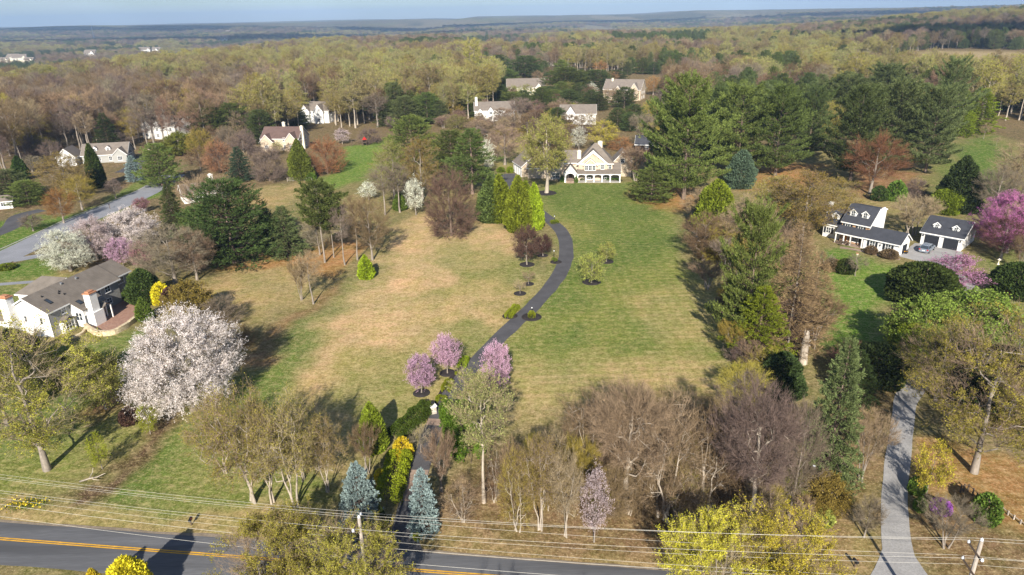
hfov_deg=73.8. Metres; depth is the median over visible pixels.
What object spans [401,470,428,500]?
paved apron
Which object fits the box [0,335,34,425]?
budding tree
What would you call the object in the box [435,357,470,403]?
mulch strip
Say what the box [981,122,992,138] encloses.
tree
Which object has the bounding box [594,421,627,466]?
brush
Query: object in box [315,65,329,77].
budding tree
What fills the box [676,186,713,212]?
brush
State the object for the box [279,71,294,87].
budding tree
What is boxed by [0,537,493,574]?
line
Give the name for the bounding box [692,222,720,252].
brush
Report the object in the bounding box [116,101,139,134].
bare tree
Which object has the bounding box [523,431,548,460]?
brush
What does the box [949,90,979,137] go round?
cedar tree
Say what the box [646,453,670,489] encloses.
brush
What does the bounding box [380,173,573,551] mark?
driveway
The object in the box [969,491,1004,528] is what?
rhododendron
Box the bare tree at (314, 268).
[292,247,324,303]
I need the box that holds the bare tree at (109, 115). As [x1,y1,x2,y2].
[101,109,116,130]
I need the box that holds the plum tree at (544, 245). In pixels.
[532,233,552,255]
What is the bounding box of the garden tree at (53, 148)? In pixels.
[35,139,63,159]
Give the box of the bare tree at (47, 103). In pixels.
[33,91,61,118]
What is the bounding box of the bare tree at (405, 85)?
[400,79,414,95]
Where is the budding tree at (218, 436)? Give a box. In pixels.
[178,368,286,503]
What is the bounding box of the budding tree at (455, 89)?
[445,82,458,114]
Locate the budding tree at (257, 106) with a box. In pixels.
[247,101,269,122]
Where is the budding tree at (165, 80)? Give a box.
[141,77,183,114]
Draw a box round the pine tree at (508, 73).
[502,68,518,85]
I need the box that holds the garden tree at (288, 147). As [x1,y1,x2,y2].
[284,143,291,152]
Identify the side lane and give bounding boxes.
[871,273,984,574]
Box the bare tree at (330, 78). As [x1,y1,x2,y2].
[317,70,339,90]
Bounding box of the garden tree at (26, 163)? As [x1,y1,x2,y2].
[20,155,43,171]
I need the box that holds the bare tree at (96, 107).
[81,84,112,123]
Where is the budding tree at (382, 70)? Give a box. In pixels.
[378,66,389,79]
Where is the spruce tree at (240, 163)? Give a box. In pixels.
[223,146,256,182]
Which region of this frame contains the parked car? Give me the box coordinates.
[919,242,934,252]
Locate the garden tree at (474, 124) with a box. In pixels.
[465,119,490,129]
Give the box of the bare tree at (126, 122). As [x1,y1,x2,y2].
[116,115,141,148]
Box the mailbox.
[852,557,858,567]
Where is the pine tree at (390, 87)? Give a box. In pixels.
[383,81,403,115]
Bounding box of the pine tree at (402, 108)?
[385,95,424,124]
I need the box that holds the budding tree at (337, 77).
[331,71,351,119]
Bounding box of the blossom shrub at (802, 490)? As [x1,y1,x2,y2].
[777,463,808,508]
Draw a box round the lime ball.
[413,530,421,541]
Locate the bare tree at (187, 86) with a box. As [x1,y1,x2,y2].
[182,77,197,100]
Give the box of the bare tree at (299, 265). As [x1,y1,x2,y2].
[286,255,308,300]
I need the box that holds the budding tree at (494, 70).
[487,61,498,100]
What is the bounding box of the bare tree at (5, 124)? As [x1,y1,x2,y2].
[0,113,11,155]
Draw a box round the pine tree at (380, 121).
[372,103,397,126]
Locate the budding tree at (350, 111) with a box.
[341,96,355,125]
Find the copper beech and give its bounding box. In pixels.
[39,188,76,222]
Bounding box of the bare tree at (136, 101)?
[129,93,144,128]
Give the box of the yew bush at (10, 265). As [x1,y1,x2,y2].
[0,262,16,270]
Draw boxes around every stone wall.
[60,327,86,342]
[83,316,136,335]
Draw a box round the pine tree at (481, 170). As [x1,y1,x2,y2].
[437,127,503,193]
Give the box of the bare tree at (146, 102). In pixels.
[124,88,163,142]
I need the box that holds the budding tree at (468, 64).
[462,59,476,74]
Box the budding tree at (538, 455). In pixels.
[510,427,580,531]
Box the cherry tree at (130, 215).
[96,204,161,248]
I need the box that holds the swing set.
[351,137,366,145]
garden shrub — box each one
[496,167,504,172]
[506,166,513,172]
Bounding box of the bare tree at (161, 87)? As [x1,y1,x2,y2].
[145,77,180,107]
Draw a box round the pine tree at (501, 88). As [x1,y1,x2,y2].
[494,85,507,93]
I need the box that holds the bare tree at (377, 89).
[368,87,386,119]
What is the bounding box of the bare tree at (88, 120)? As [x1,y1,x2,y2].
[71,109,93,143]
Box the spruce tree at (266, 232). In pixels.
[251,207,279,251]
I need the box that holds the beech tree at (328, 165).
[308,135,350,174]
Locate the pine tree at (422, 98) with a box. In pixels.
[414,91,440,123]
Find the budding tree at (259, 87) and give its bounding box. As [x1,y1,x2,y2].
[242,76,278,113]
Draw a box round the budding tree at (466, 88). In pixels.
[456,81,478,118]
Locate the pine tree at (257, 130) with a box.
[241,108,275,143]
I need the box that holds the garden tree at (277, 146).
[269,143,281,154]
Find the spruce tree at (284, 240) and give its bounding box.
[262,205,314,261]
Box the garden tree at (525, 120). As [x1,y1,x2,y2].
[517,112,538,132]
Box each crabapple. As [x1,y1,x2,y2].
[741,173,813,218]
[795,174,870,216]
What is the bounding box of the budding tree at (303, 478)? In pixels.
[260,398,333,481]
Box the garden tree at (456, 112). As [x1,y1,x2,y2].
[449,108,469,121]
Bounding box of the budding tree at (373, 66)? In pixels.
[361,62,380,72]
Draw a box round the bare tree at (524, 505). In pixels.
[494,442,540,534]
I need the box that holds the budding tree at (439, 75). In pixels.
[418,66,446,89]
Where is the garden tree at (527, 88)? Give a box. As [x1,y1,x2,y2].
[519,84,532,93]
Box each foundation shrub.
[864,245,878,254]
[879,248,899,259]
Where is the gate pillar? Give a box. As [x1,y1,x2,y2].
[429,401,436,414]
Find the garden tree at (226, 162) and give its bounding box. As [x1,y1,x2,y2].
[219,150,256,170]
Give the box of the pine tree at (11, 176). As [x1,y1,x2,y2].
[0,168,34,200]
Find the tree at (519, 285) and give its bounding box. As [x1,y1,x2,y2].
[513,279,525,288]
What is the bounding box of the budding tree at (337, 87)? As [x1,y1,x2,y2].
[319,85,346,121]
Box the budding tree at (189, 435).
[174,388,245,473]
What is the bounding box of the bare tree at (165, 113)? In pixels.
[152,97,172,134]
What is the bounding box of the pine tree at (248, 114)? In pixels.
[234,105,267,137]
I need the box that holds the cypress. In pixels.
[357,401,389,456]
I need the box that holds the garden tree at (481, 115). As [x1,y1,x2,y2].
[475,112,484,119]
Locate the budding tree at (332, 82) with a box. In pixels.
[318,75,335,94]
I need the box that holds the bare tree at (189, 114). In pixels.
[182,103,199,126]
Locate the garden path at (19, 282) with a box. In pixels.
[0,281,32,285]
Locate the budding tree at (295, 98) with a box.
[284,81,303,125]
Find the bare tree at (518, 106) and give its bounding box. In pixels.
[508,97,531,121]
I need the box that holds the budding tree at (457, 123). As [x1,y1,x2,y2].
[444,113,467,131]
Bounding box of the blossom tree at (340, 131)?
[334,127,351,143]
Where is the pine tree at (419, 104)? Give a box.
[404,98,425,119]
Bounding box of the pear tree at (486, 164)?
[480,135,496,174]
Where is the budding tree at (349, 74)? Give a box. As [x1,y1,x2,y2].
[336,64,362,121]
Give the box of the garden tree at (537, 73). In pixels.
[532,70,543,77]
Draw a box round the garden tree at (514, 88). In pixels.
[506,85,521,96]
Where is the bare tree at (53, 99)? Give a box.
[36,90,74,138]
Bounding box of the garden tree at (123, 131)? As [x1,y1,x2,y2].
[113,125,133,139]
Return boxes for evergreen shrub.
[304,172,316,180]
[376,504,387,531]
[392,192,407,210]
[835,258,857,274]
[870,185,888,201]
[884,179,908,201]
[907,475,927,496]
[912,496,927,512]
[927,188,965,215]
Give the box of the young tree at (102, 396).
[67,351,126,410]
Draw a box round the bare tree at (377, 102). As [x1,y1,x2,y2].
[361,92,386,125]
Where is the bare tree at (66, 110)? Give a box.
[57,98,89,145]
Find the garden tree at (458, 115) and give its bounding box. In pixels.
[451,114,469,125]
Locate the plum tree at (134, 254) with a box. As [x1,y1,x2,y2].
[127,241,154,265]
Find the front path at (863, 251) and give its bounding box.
[840,246,899,259]
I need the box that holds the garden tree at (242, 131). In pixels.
[236,126,254,151]
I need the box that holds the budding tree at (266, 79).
[250,71,278,103]
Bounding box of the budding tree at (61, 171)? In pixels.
[25,150,93,192]
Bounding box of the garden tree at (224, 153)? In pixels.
[208,147,229,170]
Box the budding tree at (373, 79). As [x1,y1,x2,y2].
[363,66,385,119]
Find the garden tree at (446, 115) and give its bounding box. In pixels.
[436,114,452,125]
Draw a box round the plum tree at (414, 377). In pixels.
[402,352,435,392]
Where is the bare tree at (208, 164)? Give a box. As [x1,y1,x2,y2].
[200,135,232,173]
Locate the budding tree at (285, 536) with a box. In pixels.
[201,497,320,574]
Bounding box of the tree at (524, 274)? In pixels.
[521,271,535,283]
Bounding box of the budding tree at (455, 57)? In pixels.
[446,56,467,69]
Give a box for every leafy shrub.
[35,349,80,394]
[60,344,105,386]
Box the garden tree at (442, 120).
[434,117,451,127]
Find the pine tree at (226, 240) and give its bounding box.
[166,176,283,271]
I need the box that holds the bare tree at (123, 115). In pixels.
[110,109,132,140]
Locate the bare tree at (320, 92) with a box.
[314,80,331,100]
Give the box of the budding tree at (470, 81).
[463,75,486,114]
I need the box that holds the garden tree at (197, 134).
[183,127,214,155]
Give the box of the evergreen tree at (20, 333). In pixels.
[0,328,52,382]
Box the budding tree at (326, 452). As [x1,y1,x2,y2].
[289,411,350,492]
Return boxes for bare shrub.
[158,286,175,306]
[192,294,249,331]
[221,322,261,350]
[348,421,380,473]
[355,127,381,144]
[419,426,457,492]
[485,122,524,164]
[695,219,744,264]
[757,220,815,274]
[822,257,841,272]
[822,339,877,370]
[906,175,933,199]
[916,491,993,548]
[1011,233,1023,260]
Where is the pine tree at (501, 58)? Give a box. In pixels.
[493,54,511,71]
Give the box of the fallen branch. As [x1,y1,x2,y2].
[79,470,104,481]
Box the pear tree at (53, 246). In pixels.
[34,226,95,271]
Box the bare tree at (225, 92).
[212,86,237,109]
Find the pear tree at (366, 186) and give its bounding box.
[356,181,379,199]
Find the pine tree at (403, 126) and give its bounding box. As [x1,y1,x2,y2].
[382,114,441,164]
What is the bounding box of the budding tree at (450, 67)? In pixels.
[442,62,457,75]
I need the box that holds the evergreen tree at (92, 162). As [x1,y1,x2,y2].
[84,143,106,188]
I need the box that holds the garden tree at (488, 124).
[469,116,491,126]
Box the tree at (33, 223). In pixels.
[15,213,43,230]
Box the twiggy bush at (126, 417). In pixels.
[117,406,139,426]
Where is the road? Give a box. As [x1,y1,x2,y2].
[0,522,707,574]
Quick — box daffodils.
[1,495,56,513]
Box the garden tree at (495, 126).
[493,121,516,129]
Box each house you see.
[0,57,10,62]
[0,195,15,208]
[0,259,130,336]
[11,54,26,61]
[55,142,135,166]
[84,49,96,54]
[139,47,150,51]
[142,115,190,138]
[151,47,160,52]
[177,173,223,203]
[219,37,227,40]
[259,122,309,150]
[299,101,336,123]
[474,97,514,120]
[506,78,544,93]
[512,141,631,182]
[560,104,596,123]
[603,78,645,100]
[634,135,655,150]
[822,201,912,254]
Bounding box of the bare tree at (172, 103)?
[160,89,184,140]
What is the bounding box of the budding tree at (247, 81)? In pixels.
[241,72,262,95]
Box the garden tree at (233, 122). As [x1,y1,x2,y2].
[221,108,244,130]
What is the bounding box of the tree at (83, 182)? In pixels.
[58,174,93,209]
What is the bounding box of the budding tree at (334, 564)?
[285,505,414,574]
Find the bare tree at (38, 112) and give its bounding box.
[22,107,54,144]
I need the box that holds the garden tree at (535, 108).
[522,99,546,115]
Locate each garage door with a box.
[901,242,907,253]
[923,234,939,246]
[941,237,959,250]
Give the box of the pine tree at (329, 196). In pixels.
[292,177,348,262]
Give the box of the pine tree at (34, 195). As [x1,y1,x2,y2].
[1,179,47,206]
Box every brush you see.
[155,279,215,326]
[473,441,508,482]
[478,463,509,502]
[496,433,523,495]
[504,465,528,503]
[515,445,532,478]
[521,430,556,482]
[521,451,568,509]
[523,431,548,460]
[529,450,562,504]
[530,456,567,512]
[552,431,588,478]
[556,436,603,493]
[556,437,587,461]
[560,399,590,450]
[563,434,609,468]
[564,449,582,493]
[584,399,602,448]
[584,481,611,513]
[585,462,618,507]
[590,471,635,521]
[591,456,633,521]
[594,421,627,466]
[596,451,621,480]
[606,442,637,497]
[612,459,654,490]
[619,477,639,515]
[622,462,666,501]
[628,464,657,524]
[632,443,660,472]
[640,481,674,514]
[643,428,668,477]
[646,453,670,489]
[661,448,708,505]
[662,461,693,501]
[663,467,716,520]
[665,443,693,472]
[666,473,685,522]
[667,456,690,506]
[673,462,710,519]
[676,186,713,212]
[678,426,704,463]
[678,478,706,522]
[686,460,733,508]
[687,258,733,289]
[687,453,717,506]
[688,401,725,451]
[688,418,711,470]
[688,422,723,470]
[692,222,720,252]
[692,226,717,260]
[692,460,722,502]
[700,415,736,449]
[701,229,731,259]
[701,434,750,476]
[709,237,748,268]
[710,211,734,225]
[713,281,743,306]
[714,455,740,505]
[715,290,735,317]
[715,468,749,510]
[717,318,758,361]
[719,466,746,500]
[722,334,757,364]
[726,239,760,271]
[728,336,758,365]
[730,472,768,522]
[737,337,765,372]
[737,464,777,513]
[742,465,781,513]
[744,421,770,455]
[751,482,783,517]
[754,445,773,497]
[759,482,785,519]
[764,431,805,461]
[787,408,810,457]
[789,406,807,448]
[790,493,816,533]
[795,468,858,521]
[808,503,836,528]
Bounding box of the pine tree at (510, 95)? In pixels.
[498,91,523,100]
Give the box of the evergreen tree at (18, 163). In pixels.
[10,155,30,179]
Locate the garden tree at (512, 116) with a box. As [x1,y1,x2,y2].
[506,114,519,124]
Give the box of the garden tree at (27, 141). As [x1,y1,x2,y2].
[13,128,32,156]
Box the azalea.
[929,497,952,516]
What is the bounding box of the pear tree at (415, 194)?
[403,176,424,214]
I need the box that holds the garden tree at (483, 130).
[475,126,486,135]
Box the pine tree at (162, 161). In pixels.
[130,142,183,186]
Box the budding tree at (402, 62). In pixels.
[398,58,408,70]
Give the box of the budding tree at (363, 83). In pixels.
[352,74,368,123]
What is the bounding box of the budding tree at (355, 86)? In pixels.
[339,80,367,124]
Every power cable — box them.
[0,474,1020,543]
[0,477,1021,540]
[0,504,775,574]
[1,498,842,574]
[1,516,549,574]
[3,479,1023,560]
[3,493,1023,568]
[7,491,1013,560]
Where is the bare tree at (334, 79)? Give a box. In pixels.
[319,69,353,117]
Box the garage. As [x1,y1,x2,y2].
[919,215,975,250]
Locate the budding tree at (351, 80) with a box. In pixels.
[341,70,364,112]
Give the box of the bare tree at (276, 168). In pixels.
[246,141,287,181]
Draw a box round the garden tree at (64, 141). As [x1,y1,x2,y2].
[48,131,75,146]
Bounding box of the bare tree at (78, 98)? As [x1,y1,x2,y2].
[63,89,95,142]
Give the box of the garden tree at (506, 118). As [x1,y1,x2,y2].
[496,114,516,122]
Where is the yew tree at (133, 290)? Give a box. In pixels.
[120,268,160,305]
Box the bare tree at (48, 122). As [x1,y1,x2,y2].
[39,111,58,132]
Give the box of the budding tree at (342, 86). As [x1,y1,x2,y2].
[337,78,352,123]
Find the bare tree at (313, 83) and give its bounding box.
[304,69,321,97]
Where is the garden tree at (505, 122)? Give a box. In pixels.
[495,117,511,132]
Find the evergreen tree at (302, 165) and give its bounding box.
[286,138,315,180]
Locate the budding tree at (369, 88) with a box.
[360,79,377,119]
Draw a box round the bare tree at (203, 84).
[187,75,214,98]
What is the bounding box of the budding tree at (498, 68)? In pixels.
[480,61,504,96]
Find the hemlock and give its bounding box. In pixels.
[717,285,797,369]
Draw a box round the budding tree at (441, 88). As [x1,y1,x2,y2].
[437,82,451,104]
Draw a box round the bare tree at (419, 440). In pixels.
[408,423,430,452]
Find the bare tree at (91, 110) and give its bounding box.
[80,94,97,139]
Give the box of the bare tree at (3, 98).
[0,93,10,143]
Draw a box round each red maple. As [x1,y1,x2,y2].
[592,60,608,70]
[840,127,913,193]
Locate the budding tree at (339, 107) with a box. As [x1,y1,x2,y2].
[331,96,347,126]
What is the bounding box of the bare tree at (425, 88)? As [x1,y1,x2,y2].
[404,81,427,96]
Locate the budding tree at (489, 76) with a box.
[474,62,500,100]
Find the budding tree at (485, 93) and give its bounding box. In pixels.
[470,82,496,101]
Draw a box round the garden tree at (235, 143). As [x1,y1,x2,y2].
[224,134,250,152]
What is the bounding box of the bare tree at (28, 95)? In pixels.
[13,86,51,144]
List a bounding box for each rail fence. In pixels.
[959,484,978,495]
[1004,508,1023,523]
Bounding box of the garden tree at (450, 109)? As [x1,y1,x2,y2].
[442,102,464,115]
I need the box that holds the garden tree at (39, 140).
[30,136,57,150]
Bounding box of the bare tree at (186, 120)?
[173,109,201,132]
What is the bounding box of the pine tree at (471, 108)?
[450,96,473,116]
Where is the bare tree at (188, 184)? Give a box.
[174,170,230,217]
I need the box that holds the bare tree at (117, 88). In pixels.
[111,80,127,110]
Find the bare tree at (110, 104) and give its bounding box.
[99,87,124,129]
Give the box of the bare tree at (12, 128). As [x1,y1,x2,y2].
[1,116,24,152]
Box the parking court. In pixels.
[899,243,962,269]
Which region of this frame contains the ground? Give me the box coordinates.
[0,4,1023,574]
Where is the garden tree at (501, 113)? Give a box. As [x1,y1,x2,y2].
[491,107,509,117]
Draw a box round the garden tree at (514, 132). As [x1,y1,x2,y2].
[496,127,525,135]
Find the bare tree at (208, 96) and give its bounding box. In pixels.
[183,87,222,120]
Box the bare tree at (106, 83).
[100,78,120,105]
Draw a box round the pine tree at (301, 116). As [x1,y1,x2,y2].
[279,106,312,127]
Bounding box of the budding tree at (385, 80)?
[380,71,395,86]
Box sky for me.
[0,0,1023,26]
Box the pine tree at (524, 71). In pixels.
[503,55,550,79]
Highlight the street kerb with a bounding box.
[1,186,145,248]
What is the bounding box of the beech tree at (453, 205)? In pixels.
[422,162,480,241]
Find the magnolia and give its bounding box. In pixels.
[922,249,995,288]
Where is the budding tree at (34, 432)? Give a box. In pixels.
[0,307,124,471]
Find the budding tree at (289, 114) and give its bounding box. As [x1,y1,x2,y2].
[271,94,303,125]
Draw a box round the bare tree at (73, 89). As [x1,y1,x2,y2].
[60,82,94,135]
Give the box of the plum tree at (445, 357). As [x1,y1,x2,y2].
[428,332,462,372]
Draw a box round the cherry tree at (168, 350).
[115,301,246,423]
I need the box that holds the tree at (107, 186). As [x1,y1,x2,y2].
[103,178,124,198]
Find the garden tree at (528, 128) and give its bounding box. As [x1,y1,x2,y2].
[519,121,537,131]
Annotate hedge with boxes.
[387,399,433,440]
[438,397,486,462]
[580,178,620,180]
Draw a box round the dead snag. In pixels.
[799,329,811,364]
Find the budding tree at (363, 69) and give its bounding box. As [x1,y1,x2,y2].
[352,61,370,75]
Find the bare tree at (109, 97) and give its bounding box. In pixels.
[90,82,113,117]
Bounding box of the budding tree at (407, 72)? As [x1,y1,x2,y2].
[396,60,422,88]
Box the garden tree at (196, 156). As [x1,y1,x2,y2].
[183,145,212,171]
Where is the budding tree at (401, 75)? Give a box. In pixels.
[394,67,412,89]
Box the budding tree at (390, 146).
[367,137,414,198]
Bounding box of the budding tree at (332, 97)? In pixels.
[322,87,340,124]
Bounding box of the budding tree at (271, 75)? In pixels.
[265,65,280,93]
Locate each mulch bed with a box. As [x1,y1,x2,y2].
[413,388,429,396]
[439,369,454,376]
[502,313,517,318]
[514,291,525,295]
[519,262,534,266]
[522,313,541,320]
[524,282,533,285]
[539,190,555,195]
[550,260,561,263]
[582,279,600,284]
[603,259,613,263]
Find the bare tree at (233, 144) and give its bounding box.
[224,132,256,157]
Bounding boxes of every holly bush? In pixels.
[883,260,965,305]
[988,261,1023,301]
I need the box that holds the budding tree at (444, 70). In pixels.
[431,62,450,81]
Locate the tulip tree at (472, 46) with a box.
[461,37,481,69]
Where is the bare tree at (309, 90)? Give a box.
[303,76,320,98]
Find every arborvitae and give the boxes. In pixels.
[134,297,154,321]
[357,254,375,280]
[473,175,504,223]
[486,173,508,223]
[502,175,532,232]
[515,180,530,219]
[528,181,544,230]
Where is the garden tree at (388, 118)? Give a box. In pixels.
[384,115,402,125]
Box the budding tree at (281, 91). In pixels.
[277,87,289,124]
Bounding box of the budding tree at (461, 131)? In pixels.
[450,128,465,137]
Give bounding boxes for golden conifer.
[86,567,100,574]
[105,554,152,574]
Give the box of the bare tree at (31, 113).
[7,95,45,152]
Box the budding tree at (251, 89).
[243,81,272,97]
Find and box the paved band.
[426,418,441,424]
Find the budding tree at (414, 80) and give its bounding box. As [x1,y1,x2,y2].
[407,73,424,95]
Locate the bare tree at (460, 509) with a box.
[438,475,488,527]
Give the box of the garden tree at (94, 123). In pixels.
[89,117,107,129]
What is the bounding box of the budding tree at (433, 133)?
[415,130,446,160]
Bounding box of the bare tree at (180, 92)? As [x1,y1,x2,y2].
[168,80,191,106]
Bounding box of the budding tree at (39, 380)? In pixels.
[6,350,68,395]
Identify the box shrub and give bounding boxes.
[373,448,413,503]
[435,394,447,402]
[440,378,453,392]
[457,355,469,367]
[504,304,519,318]
[528,310,535,317]
[550,219,558,223]
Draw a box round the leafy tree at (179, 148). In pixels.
[159,130,198,154]
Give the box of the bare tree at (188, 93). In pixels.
[178,84,196,109]
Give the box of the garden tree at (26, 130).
[7,123,36,138]
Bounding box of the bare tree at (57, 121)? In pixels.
[50,113,73,146]
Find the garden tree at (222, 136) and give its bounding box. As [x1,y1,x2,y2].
[215,124,236,147]
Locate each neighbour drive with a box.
[0,209,44,234]
[13,252,54,261]
[114,155,151,172]
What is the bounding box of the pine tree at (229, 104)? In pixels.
[212,102,254,136]
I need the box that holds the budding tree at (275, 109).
[259,92,284,125]
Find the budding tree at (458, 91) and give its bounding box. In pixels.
[436,81,462,116]
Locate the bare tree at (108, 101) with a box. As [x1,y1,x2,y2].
[96,90,119,116]
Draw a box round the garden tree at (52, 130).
[35,124,70,145]
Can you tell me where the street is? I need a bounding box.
[0,174,184,263]
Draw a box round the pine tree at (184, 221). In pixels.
[173,205,221,249]
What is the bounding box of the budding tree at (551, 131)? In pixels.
[514,110,574,192]
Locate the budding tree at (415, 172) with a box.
[399,135,441,199]
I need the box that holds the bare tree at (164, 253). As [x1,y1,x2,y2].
[118,222,211,284]
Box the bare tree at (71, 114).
[52,97,92,149]
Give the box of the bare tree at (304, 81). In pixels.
[290,70,315,99]
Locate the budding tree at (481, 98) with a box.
[471,95,487,107]
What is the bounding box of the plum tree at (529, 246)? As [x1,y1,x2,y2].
[510,223,541,264]
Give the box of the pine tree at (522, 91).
[513,90,530,101]
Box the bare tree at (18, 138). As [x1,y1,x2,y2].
[1,121,25,158]
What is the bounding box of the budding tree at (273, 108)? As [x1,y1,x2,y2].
[257,99,287,120]
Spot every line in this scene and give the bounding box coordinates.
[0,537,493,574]
[0,539,466,574]
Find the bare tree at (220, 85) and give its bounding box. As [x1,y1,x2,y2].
[207,78,230,104]
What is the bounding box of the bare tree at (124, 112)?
[116,106,140,139]
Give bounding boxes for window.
[60,307,66,314]
[66,319,75,330]
[75,312,79,320]
[79,313,83,321]
[104,285,110,293]
[106,297,112,304]
[118,276,124,284]
[824,226,832,233]
[849,237,860,242]
[867,240,877,247]
[882,243,893,249]
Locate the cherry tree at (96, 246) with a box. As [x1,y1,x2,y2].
[64,213,117,260]
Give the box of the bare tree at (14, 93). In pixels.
[0,86,33,105]
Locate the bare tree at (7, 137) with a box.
[0,125,12,168]
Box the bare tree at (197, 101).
[181,90,214,126]
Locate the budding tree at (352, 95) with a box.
[333,85,367,127]
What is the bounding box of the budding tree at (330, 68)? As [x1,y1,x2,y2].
[325,59,340,74]
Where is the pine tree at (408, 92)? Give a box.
[405,90,415,97]
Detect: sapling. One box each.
[84,432,111,468]
[135,405,156,433]
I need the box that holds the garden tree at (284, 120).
[273,105,300,125]
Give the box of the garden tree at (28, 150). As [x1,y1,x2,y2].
[2,136,45,158]
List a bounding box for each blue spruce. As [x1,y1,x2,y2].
[123,155,144,182]
[338,460,383,542]
[405,468,441,542]
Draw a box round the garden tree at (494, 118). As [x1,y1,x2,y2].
[485,114,498,123]
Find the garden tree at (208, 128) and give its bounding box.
[195,125,226,148]
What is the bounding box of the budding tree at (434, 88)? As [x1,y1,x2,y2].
[429,82,442,96]
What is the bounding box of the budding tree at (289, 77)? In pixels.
[282,71,305,118]
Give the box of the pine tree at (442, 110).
[430,100,448,123]
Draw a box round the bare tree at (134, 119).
[122,109,141,140]
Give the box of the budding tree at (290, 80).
[284,78,303,103]
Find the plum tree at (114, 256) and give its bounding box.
[103,236,133,265]
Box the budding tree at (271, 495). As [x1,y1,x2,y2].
[217,390,296,504]
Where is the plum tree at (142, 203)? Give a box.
[131,197,151,211]
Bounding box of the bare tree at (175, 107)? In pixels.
[163,100,185,114]
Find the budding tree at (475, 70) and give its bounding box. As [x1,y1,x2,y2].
[461,64,491,92]
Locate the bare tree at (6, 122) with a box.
[0,100,27,155]
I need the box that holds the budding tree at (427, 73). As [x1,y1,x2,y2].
[418,62,438,91]
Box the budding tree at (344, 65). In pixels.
[340,59,356,71]
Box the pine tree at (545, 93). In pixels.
[528,87,556,111]
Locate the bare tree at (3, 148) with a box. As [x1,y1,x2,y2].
[0,136,9,168]
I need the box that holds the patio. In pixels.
[92,298,134,329]
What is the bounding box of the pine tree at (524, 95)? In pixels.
[515,94,530,110]
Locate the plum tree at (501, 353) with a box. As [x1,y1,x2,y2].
[479,338,512,388]
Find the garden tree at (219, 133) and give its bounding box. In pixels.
[209,125,234,147]
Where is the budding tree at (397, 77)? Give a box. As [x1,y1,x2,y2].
[388,75,404,89]
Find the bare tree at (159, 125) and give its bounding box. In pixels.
[140,108,179,136]
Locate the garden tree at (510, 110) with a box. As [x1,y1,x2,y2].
[505,107,516,117]
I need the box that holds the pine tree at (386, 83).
[378,81,403,111]
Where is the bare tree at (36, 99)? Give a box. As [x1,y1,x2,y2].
[28,88,47,136]
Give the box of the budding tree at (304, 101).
[292,92,309,107]
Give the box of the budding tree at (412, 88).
[402,82,422,95]
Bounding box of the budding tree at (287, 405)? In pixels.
[244,382,323,508]
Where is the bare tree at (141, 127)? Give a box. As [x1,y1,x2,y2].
[123,108,158,149]
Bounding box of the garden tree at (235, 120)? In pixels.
[226,112,246,129]
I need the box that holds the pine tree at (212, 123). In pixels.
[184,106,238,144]
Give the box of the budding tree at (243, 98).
[224,82,265,124]
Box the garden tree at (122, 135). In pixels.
[98,127,139,142]
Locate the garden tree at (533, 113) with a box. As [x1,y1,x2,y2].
[528,109,544,120]
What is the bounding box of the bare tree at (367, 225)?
[347,192,392,259]
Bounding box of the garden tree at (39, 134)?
[22,127,53,143]
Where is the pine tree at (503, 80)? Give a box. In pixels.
[498,76,509,90]
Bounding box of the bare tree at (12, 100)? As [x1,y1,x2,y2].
[0,98,30,154]
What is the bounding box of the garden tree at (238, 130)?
[228,113,246,133]
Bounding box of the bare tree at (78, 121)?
[61,94,87,143]
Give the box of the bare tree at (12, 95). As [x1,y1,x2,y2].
[4,85,25,113]
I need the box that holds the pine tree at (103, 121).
[93,112,124,142]
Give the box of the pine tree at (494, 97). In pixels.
[483,90,507,100]
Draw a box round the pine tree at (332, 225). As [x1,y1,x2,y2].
[316,201,343,257]
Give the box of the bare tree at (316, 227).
[297,215,330,254]
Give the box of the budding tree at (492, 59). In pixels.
[480,56,504,81]
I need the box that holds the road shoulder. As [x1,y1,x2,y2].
[0,519,746,574]
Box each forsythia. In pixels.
[149,281,168,305]
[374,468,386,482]
[392,435,414,460]
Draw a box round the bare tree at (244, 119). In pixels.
[215,110,249,129]
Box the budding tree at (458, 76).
[447,67,466,83]
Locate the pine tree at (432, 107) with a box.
[423,93,438,119]
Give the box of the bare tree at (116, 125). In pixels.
[93,114,121,140]
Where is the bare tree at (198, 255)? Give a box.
[166,224,217,280]
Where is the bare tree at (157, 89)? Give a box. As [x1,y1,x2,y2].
[141,79,163,105]
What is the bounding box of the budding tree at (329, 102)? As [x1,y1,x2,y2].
[318,92,343,118]
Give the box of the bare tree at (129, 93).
[122,83,140,134]
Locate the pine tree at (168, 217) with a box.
[156,183,186,229]
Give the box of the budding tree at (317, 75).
[306,69,321,78]
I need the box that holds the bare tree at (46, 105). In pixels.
[32,93,62,142]
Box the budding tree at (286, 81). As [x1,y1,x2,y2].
[280,72,302,93]
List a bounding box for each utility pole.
[352,512,366,573]
[961,538,983,574]
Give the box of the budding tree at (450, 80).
[444,76,458,108]

